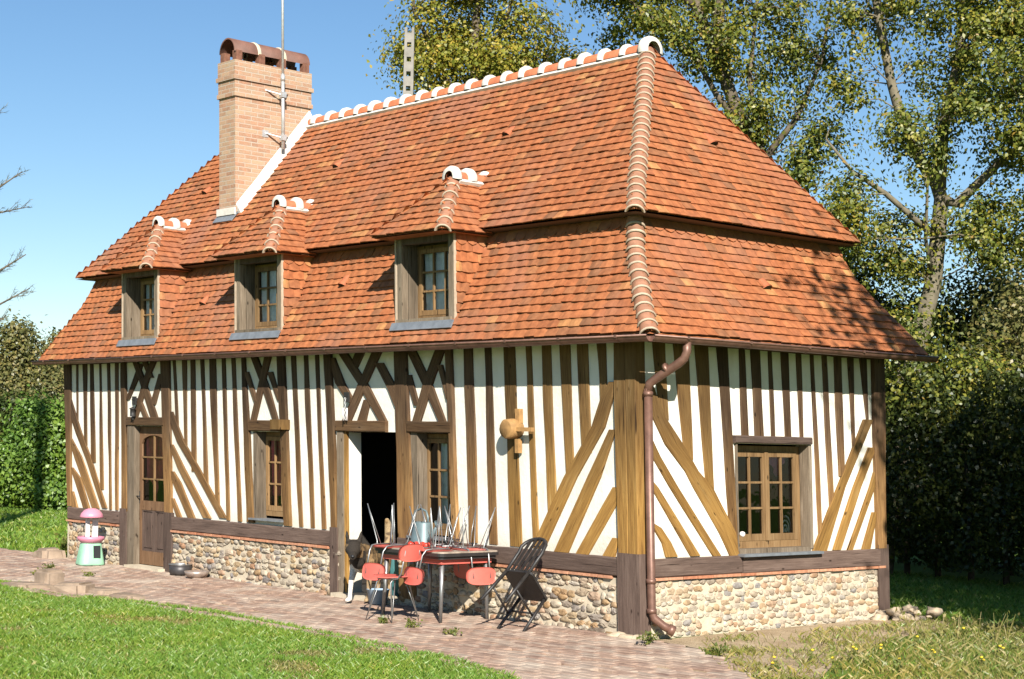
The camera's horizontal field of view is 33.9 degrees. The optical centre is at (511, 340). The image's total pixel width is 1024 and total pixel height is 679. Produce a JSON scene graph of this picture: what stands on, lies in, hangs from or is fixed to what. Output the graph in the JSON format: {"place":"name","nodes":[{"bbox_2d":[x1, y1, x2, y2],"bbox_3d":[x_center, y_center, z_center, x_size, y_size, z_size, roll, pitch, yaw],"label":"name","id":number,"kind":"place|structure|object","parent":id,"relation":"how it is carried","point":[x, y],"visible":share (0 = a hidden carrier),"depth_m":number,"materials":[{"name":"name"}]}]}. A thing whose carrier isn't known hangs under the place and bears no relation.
{"place":"outdoors","nodes":[
{"label":"outdoors","id":0,"kind":"place"},
{"bbox_2d":[0,579,523,678],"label":"lawn grass","id":1,"kind":"structure","parent":0,"point":[206,643],"depth_m":14.95,"materials":[{"name":"green plant"}]},
{"bbox_2d":[0,548,754,678],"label":"path","id":2,"kind":"structure","parent":0,"point":[536,651],"depth_m":16.92,"materials":[{"name":"brick"}]},
{"bbox_2d":[1,581,51,588],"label":"stone","id":3,"kind":"object","parent":2,"relation":"on","point":[28,584],"visible":0.6,"depth_m":20.39,"materials":[{"name":"stone"}]},
{"bbox_2d":[41,562,56,568],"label":"weed","id":4,"kind":"object","parent":2,"relation":"on","point":[50,565],"visible":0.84,"depth_m":23.22,"materials":[{"name":"green plant"}]},
{"bbox_2d":[48,582,94,593],"bbox_3d":[-5.256,2.964,20.038,0.531,0.184,0.398,0,-4,19],"label":"stone","id":5,"kind":"object","parent":2,"relation":"on","point":[73,587],"visible":0.58,"depth_m":19.89,"materials":[{"name":"stone"}]},
{"bbox_2d":[82,570,95,576],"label":"weed","id":6,"kind":"object","parent":2,"relation":"on","point":[89,573],"visible":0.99,"depth_m":22.24,"materials":[{"name":"green plant"}]},
{"bbox_2d":[75,508,104,565],"bbox_3d":[-6.052,2.810,24.175,0.388,0.806,0.388,3,-4,-30],"label":"toy kitchen","id":7,"kind":"object","parent":2,"relation":"on","point":[90,551],"visible":1,"depth_m":24.05,"materials":[{"name":"plastic"}]},
{"bbox_2d":[88,587,119,594],"bbox_3d":[-4.912,2.986,19.991,0.323,0.111,0.664,4,-4,-40],"label":"stone","id":8,"kind":"object","parent":2,"relation":"on","point":[102,590],"visible":0.58,"depth_m":19.81,"materials":[{"name":"stone"}]},
{"bbox_2d":[109,592,145,599],"bbox_3d":[-4.442,2.973,19.458,0.615,0.100,0.266,-2,-5,45],"label":"stone","id":9,"kind":"object","parent":2,"relation":"on","point":[124,595],"visible":0.52,"depth_m":19.36,"materials":[{"name":"stone"}]},
{"bbox_2d":[168,563,192,574],"bbox_3d":[-4.484,3.088,22.746,0.324,0.146,0.326,4,-5,-42],"label":"cooking pot","id":10,"kind":"object","parent":2,"relation":"on","point":[177,568],"visible":0.93,"depth_m":22.62,"materials":[{"name":"metal"}]},
{"bbox_2d":[184,570,209,577],"bbox_3d":[-4.184,3.099,22.317,0.338,0.085,0.340,4,-5,-42],"label":"feeding bowl","id":11,"kind":"object","parent":2,"relation":"on","point":[196,573],"visible":1,"depth_m":22.21,"materials":[{"name":"ceramic"}]},
{"bbox_2d":[345,518,392,601],"bbox_3d":[-1.690,2.550,19.549,0.307,0.936,1.236,0,-4,22],"label":"dog","id":12,"kind":"object","parent":2,"relation":"on","point":[357,551],"visible":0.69,"depth_m":19.36},
{"bbox_2d":[367,588,389,603],"bbox_3d":[-1.540,2.936,19.320,0.280,0.165,0.280,4,-5,-42],"label":"blue pail","id":13,"kind":"object","parent":2,"relation":"on","point":[378,597],"visible":0.8,"depth_m":19.22,"materials":[{"name":"plastic"}]},
{"bbox_2d":[377,615,389,623],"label":"weed","id":14,"kind":"object","parent":2,"relation":"on","point":[383,619],"visible":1,"depth_m":17.34,"materials":[{"name":"green plant"}]},
{"bbox_2d":[387,559,398,595],"bbox_3d":[-1.367,2.823,20.282,0.427,0.510,0.430,4,-5,-42],"label":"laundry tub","id":15,"kind":"object","parent":2,"relation":"on","point":[394,568],"visible":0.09,"depth_m":20.10,"materials":[{"name":"teal plastic"}]},
{"bbox_2d":[365,544,423,622],"bbox_3d":[-1.209,2.519,17.605,0.486,0.808,0.411,-2,-4,40],"label":"red chair","id":16,"kind":"object","parent":2,"relation":"on","point":[409,553],"visible":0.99,"depth_m":17.49,"materials":[{"name":"laminate"}]},
{"bbox_2d":[404,618,422,627],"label":"weed","id":17,"kind":"object","parent":2,"relation":"on","point":[411,623],"visible":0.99,"depth_m":17.01,"materials":[{"name":"green plant"}]},
{"bbox_2d":[375,547,498,622],"bbox_3d":[-0.822,2.593,18.057,0.830,0.731,1.170,4,-5,-42],"label":"kitchen table","id":18,"kind":"object","parent":2,"relation":"on","point":[441,558],"visible":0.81,"depth_m":17.73,"materials":[{"name":"red metal"}]},
{"bbox_2d":[362,503,418,579],"bbox_3d":[-1.332,2.167,18.165,0.411,0.808,0.486,-2,-5,44],"label":"red chair","id":19,"kind":"object","parent":18,"relation":"on","point":[370,570],"visible":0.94,"depth_m":18.05,"materials":[{"name":"metal"}]},
{"bbox_2d":[411,508,442,545],"bbox_3d":[-0.935,2.030,18.322,0.238,0.417,0.501,4,-5,-42],"label":"watering can","id":20,"kind":"object","parent":18,"relation":"on","point":[423,527],"visible":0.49,"depth_m":18.27,"materials":[{"name":"grey metal"}]},
{"bbox_2d":[404,506,460,584],"bbox_3d":[-0.857,2.147,17.662,0.486,0.808,0.411,4,-4,-37],"label":"red chair","id":21,"kind":"object","parent":18,"relation":"on","point":[415,575],"visible":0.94,"depth_m":17.54,"materials":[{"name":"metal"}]},
{"bbox_2d":[420,504,471,578],"bbox_3d":[-0.696,2.187,18.270,0.486,0.808,0.411,3,-4,-34],"label":"red chair","id":22,"kind":"object","parent":18,"relation":"on","point":[459,570],"visible":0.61,"depth_m":18.33,"materials":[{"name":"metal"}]},
{"bbox_2d":[437,538,457,544],"bbox_3d":[-0.710,2.207,18.401,0.180,0.084,0.260,4,-5,-42],"label":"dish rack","id":23,"kind":"object","parent":18,"relation":"on","point":[447,541],"visible":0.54,"depth_m":18.40,"materials":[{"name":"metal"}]},
{"bbox_2d":[444,506,495,584],"bbox_3d":[-0.432,2.169,17.883,0.411,0.808,0.486,3,-4,-34],"label":"red chair","id":24,"kind":"object","parent":18,"relation":"on","point":[481,576],"visible":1,"depth_m":17.74,"materials":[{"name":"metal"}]},
{"bbox_2d":[442,627,462,635],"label":"weed","id":25,"kind":"object","parent":2,"relation":"on","point":[454,631],"visible":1,"depth_m":16.38,"materials":[{"name":"green plant"}]},
{"bbox_2d":[480,537,547,631],"bbox_3d":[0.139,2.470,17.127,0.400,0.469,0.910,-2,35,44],"label":"wooden chair","id":26,"kind":"object","parent":2,"relation":"on","point":[525,584],"visible":1,"depth_m":17.10,"materials":[{"name":"black paint"}]},
{"bbox_2d":[636,630,659,644],"bbox_3d":[1.293,2.821,16.004,0.218,0.139,0.178,0,-4,15],"label":"weed","id":27,"kind":"object","parent":2,"relation":"on","point":[648,640],"visible":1,"depth_m":15.99,"materials":[{"name":"green plant"}]},
{"bbox_2d":[0,486,1023,678],"bbox_3d":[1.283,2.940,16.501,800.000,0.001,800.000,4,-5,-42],"label":"meadow ground","id":28,"kind":"structure","parent":0,"point":[921,567],"depth_m":16.69,"materials":[{"name":"green plant"}]},
{"bbox_2d":[0,103,33,324],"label":"cedar tree","id":29,"kind":"object","parent":28,"relation":"on","point":[15,260],"visible":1,"depth_m":27.99,"materials":[{"name":"grey plant"}]},
{"bbox_2d":[0,387,38,505],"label":"bush","id":30,"kind":"object","parent":28,"relation":"on","point":[3,410],"visible":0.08,"depth_m":41.83,"materials":[{"name":"green plant"}]},
{"bbox_2d":[0,308,63,414],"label":"broadleaf tree","id":31,"kind":"object","parent":28,"relation":"on","point":[19,371],"visible":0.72,"depth_m":51.45,"materials":[{"name":"green plant"}]},
{"bbox_2d":[0,505,67,556],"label":"lawn grass","id":32,"kind":"structure","parent":28,"relation":"on","point":[23,522],"depth_m":32.60,"materials":[{"name":"green plant"}]},
{"bbox_2d":[0,380,68,511],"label":"bush","id":33,"kind":"object","parent":28,"relation":"on","point":[33,460],"visible":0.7,"depth_m":40.33,"materials":[{"name":"green plant"}]},
{"bbox_2d":[32,547,65,558],"bbox_3d":[-7.002,3.247,25.445,0.389,0.227,0.606,4,-4,-36],"label":"stone","id":34,"kind":"object","parent":28,"relation":"on","point":[51,552],"visible":0.67,"depth_m":25.29,"materials":[{"name":"stone"}]},
{"bbox_2d":[34,568,64,584],"bbox_3d":[-5.747,2.983,20.881,0.384,0.302,0.281,-2,-5,44],"label":"stone","id":35,"kind":"object","parent":28,"relation":"on","point":[52,576],"visible":0.56,"depth_m":20.77,"materials":[{"name":"stone"}]},
{"bbox_2d":[36,327,63,375],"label":"broadleaf tree","id":36,"kind":"object","parent":28,"relation":"on","point":[53,334],"visible":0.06,"depth_m":54.67,"materials":[{"name":"green plant"}]},
{"bbox_2d":[54,531,67,554],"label":"flowering plant","id":37,"kind":"object","parent":28,"relation":"on","point":[63,546],"visible":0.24,"depth_m":25.80,"materials":[{"name":"green plant"}]},
{"bbox_2d":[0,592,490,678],"bbox_3d":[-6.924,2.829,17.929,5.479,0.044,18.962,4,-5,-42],"label":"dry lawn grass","id":38,"kind":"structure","parent":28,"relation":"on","point":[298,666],"depth_m":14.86,"materials":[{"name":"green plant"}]},
{"bbox_2d":[403,27,414,95],"bbox_3d":[-2.197,-1.246,34.075,0.320,10.307,0.180,1,-3,0],"label":"utility pole","id":39,"kind":"object","parent":28,"relation":"on","point":[408,81],"visible":0.2,"depth_m":34.26,"materials":[{"name":"grey concrete"}]},
{"bbox_2d":[31,36,942,639],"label":"timber framed house","id":40,"kind":"structure","parent":28,"relation":"on","point":[623,332],"depth_m":19.01,"materials":[{"name":"paint"}]},
{"bbox_2d":[129,396,137,419],"bbox_3d":[-5.399,0.964,24.010,0.142,0.341,0.096,11,-11,-71],"label":"hanging ornament","id":41,"kind":"object","parent":40,"relation":"hanging from","point":[132,409],"visible":1,"depth_m":23.98,"materials":[{"name":"metal"}]},
{"bbox_2d":[136,427,163,566],"bbox_3d":[-5.071,2.195,23.805,0.156,1.950,0.983,4,-5,-42],"label":"door","id":42,"kind":"structure","parent":40,"relation":"in","point":[150,512],"depth_m":23.87,"materials":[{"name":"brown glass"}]},
{"bbox_2d":[266,432,282,516],"bbox_3d":[-2.973,1.714,21.595,0.099,1.075,0.699,4,-5,-42],"label":"window","id":43,"kind":"structure","parent":40,"relation":"in","point":[273,448],"depth_m":21.68,"materials":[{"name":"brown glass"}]},
{"bbox_2d":[262,0,287,148],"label":"antenna mast","id":44,"kind":"object","parent":40,"relation":"attached to","point":[283,94],"visible":1,"depth_m":24.04,"materials":[{"name":"silver metal"}]},
{"bbox_2d":[343,392,349,420],"bbox_3d":[-1.987,0.787,20.191,0.085,0.341,0.113,1,-3,3],"label":"hanging ornament","id":45,"kind":"object","parent":40,"relation":"hanging from","point":[346,399],"visible":1,"depth_m":20.16,"materials":[{"name":"metal"}]},
{"bbox_2d":[427,434,451,535],"bbox_3d":[-0.745,1.636,19.124,0.125,1.150,0.755,4,-5,-42],"label":"window","id":46,"kind":"structure","parent":40,"relation":"in","point":[443,496],"depth_m":19.19,"materials":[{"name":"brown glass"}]},
{"bbox_2d":[738,445,800,547],"bbox_3d":[2.696,1.669,18.035,1.196,1.080,0.125,4,-5,-42],"label":"window","id":47,"kind":"structure","parent":40,"relation":"in","point":[775,456],"depth_m":18.07,"materials":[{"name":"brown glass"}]},
{"bbox_2d":[362,0,637,96],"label":"poplar tree","id":48,"kind":"object","parent":28,"relation":"on","point":[454,51],"visible":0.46,"depth_m":35.67,"materials":[{"name":"green plant"}]},
{"bbox_2d":[708,641,733,655],"bbox_3d":[1.889,2.808,15.288,0.263,0.156,0.178,1,-3,-2],"label":"weed","id":49,"kind":"object","parent":28,"relation":"on","point":[715,650],"visible":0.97,"depth_m":15.26,"materials":[{"name":"green plant"}]},
{"bbox_2d":[554,0,888,280],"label":"poplar tree","id":50,"kind":"object","parent":28,"relation":"on","point":[721,39],"visible":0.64,"depth_m":32.78,"materials":[{"name":"green plant"}]},
{"bbox_2d":[831,657,841,673],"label":"dandelion","id":51,"kind":"object","parent":28,"relation":"on","point":[835,664],"visible":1,"depth_m":14.40,"materials":[{"name":"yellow plant"}]},
{"bbox_2d":[848,646,858,659],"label":"dandelion","id":52,"kind":"object","parent":28,"relation":"on","point":[854,649],"visible":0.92,"depth_m":15.21,"materials":[{"name":"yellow plant"}]},
{"bbox_2d":[863,654,870,664],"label":"dandelion","id":53,"kind":"object","parent":28,"relation":"on","point":[866,660],"visible":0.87,"depth_m":14.82,"materials":[{"name":"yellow plant"}]},
{"bbox_2d":[878,644,891,658],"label":"dandelion","id":54,"kind":"object","parent":28,"relation":"on","point":[881,648],"visible":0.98,"depth_m":15.43,"materials":[{"name":"yellow plant"}]},
{"bbox_2d":[893,657,902,671],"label":"dandelion","id":55,"kind":"object","parent":28,"relation":"on","point":[899,665],"visible":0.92,"depth_m":14.55,"materials":[{"name":"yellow plant"}]},
{"bbox_2d":[779,0,1023,447],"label":"poplar tree","id":56,"kind":"object","parent":28,"relation":"on","point":[976,97],"visible":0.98,"depth_m":31.42,"materials":[{"name":"green plant"}]},
{"bbox_2d":[895,605,919,635],"bbox_3d":[4.090,2.899,17.404,0.219,0.311,0.183,2,-3,-11],"label":"dry stalk","id":57,"kind":"object","parent":28,"relation":"on","point":[903,617],"visible":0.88,"depth_m":17.36,"materials":[{"name":"beige plant"}]},
{"bbox_2d":[917,617,936,638],"bbox_3d":[4.240,2.934,17.211,0.206,0.230,0.176,4,-5,-42],"label":"dry stalk","id":58,"kind":"object","parent":28,"relation":"on","point":[928,629],"visible":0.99,"depth_m":17.20,"materials":[{"name":"beige plant"}]},
{"bbox_2d":[841,210,1023,379],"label":"broadleaf tree","id":59,"kind":"object","parent":28,"relation":"on","point":[953,309],"visible":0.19,"depth_m":33.44,"materials":[{"name":"green plant"}]},
{"bbox_2d":[929,649,940,659],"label":"dandelion","id":60,"kind":"object","parent":28,"relation":"on","point":[934,654],"visible":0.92,"depth_m":15.13,"materials":[{"name":"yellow plant"}]},
{"bbox_2d":[937,614,947,637],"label":"dry stalk","id":61,"kind":"object","parent":28,"relation":"on","point":[943,630],"visible":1,"depth_m":17.33,"materials":[{"name":"beige plant"}]},
{"bbox_2d":[866,283,1023,574],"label":"bush","id":62,"kind":"object","parent":28,"relation":"on","point":[975,376],"visible":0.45,"depth_m":25.17,"materials":[{"name":"green plant"}]},
{"bbox_2d":[885,366,1023,586],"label":"hedge","id":63,"kind":"object","parent":28,"relation":"on","point":[1000,477],"visible":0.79,"depth_m":24.10,"materials":[{"name":"green plant"}]},
{"bbox_2d":[885,361,1023,565],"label":"hedge","id":64,"kind":"object","parent":28,"relation":"on","point":[927,364],"visible":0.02,"depth_m":28.27,"materials":[{"name":"green plant"}]},
{"bbox_2d":[951,611,965,635],"bbox_3d":[4.512,2.894,17.065,0.192,0.300,0.139,4,-5,-42],"label":"dry stalk","id":65,"kind":"object","parent":28,"relation":"on","point":[958,627],"visible":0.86,"depth_m":17.09,"materials":[{"name":"beige plant"}]},
{"bbox_2d":[960,627,966,636],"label":"dandelion","id":66,"kind":"object","parent":28,"relation":"on","point":[962,632],"visible":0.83,"depth_m":17.34,"materials":[{"name":"yellow plant"}]},
{"bbox_2d":[912,236,1023,575],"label":"bush","id":67,"kind":"object","parent":28,"relation":"on","point":[1017,328],"visible":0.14,"depth_m":26.31,"materials":[{"name":"green plant"}]},
{"bbox_2d":[966,615,981,638],"bbox_3d":[4.665,2.887,16.973,0.140,0.308,0.158,4,-5,-42],"label":"dry stalk","id":68,"kind":"object","parent":28,"relation":"on","point":[979,625],"visible":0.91,"depth_m":16.94,"materials":[{"name":"beige plant"}]},
{"bbox_2d":[979,655,988,666],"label":"dandelion","id":69,"kind":"object","parent":28,"relation":"on","point":[985,662],"visible":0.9,"depth_m":14.93,"materials":[{"name":"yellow plant"}]},
{"bbox_2d":[987,613,1007,641],"bbox_3d":[4.878,2.885,16.886,0.200,0.312,0.206,4,-5,-42],"label":"dry stalk","id":70,"kind":"object","parent":28,"relation":"on","point":[996,631],"visible":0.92,"depth_m":16.89,"materials":[{"name":"beige plant"}]},
{"bbox_2d":[997,642,1005,655],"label":"dandelion","id":71,"kind":"object","parent":28,"relation":"on","point":[1003,647],"visible":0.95,"depth_m":15.83,"materials":[{"name":"yellow plant"}]},
{"bbox_2d":[1002,610,1019,638],"bbox_3d":[5.028,2.892,17.087,0.211,0.329,0.205,2,-3,-5],"label":"dry stalk","id":72,"kind":"object","parent":28,"relation":"on","point":[1011,626],"visible":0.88,"depth_m":17.06,"materials":[{"name":"beige plant"}]},
{"bbox_2d":[0,0,1023,370],"label":"sky","id":73,"kind":"structure","parent":0,"point":[112,106],"materials":[{"name":"blue"}]},
{"bbox_2d":[659,616,1023,678],"bbox_3d":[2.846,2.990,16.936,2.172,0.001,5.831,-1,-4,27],"label":"earth ground","id":74,"kind":"structure","parent":0,"point":[697,642],"depth_m":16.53,"materials":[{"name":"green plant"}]},
{"bbox_2d":[771,655,783,671],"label":"dandelion","id":75,"kind":"object","parent":74,"relation":"on","point":[775,665],"visible":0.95,"depth_m":14.37,"materials":[{"name":"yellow plant"}]},
{"bbox_2d":[806,649,817,662],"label":"dandelion","id":76,"kind":"object","parent":74,"relation":"on","point":[811,657],"visible":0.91,"depth_m":14.95,"materials":[{"name":"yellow plant"}]},
{"bbox_2d":[889,570,1023,628],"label":"back lawn grass","id":77,"kind":"structure","parent":0,"point":[985,603],"depth_m":21.61,"materials":[{"name":"green plant"}]}
]}

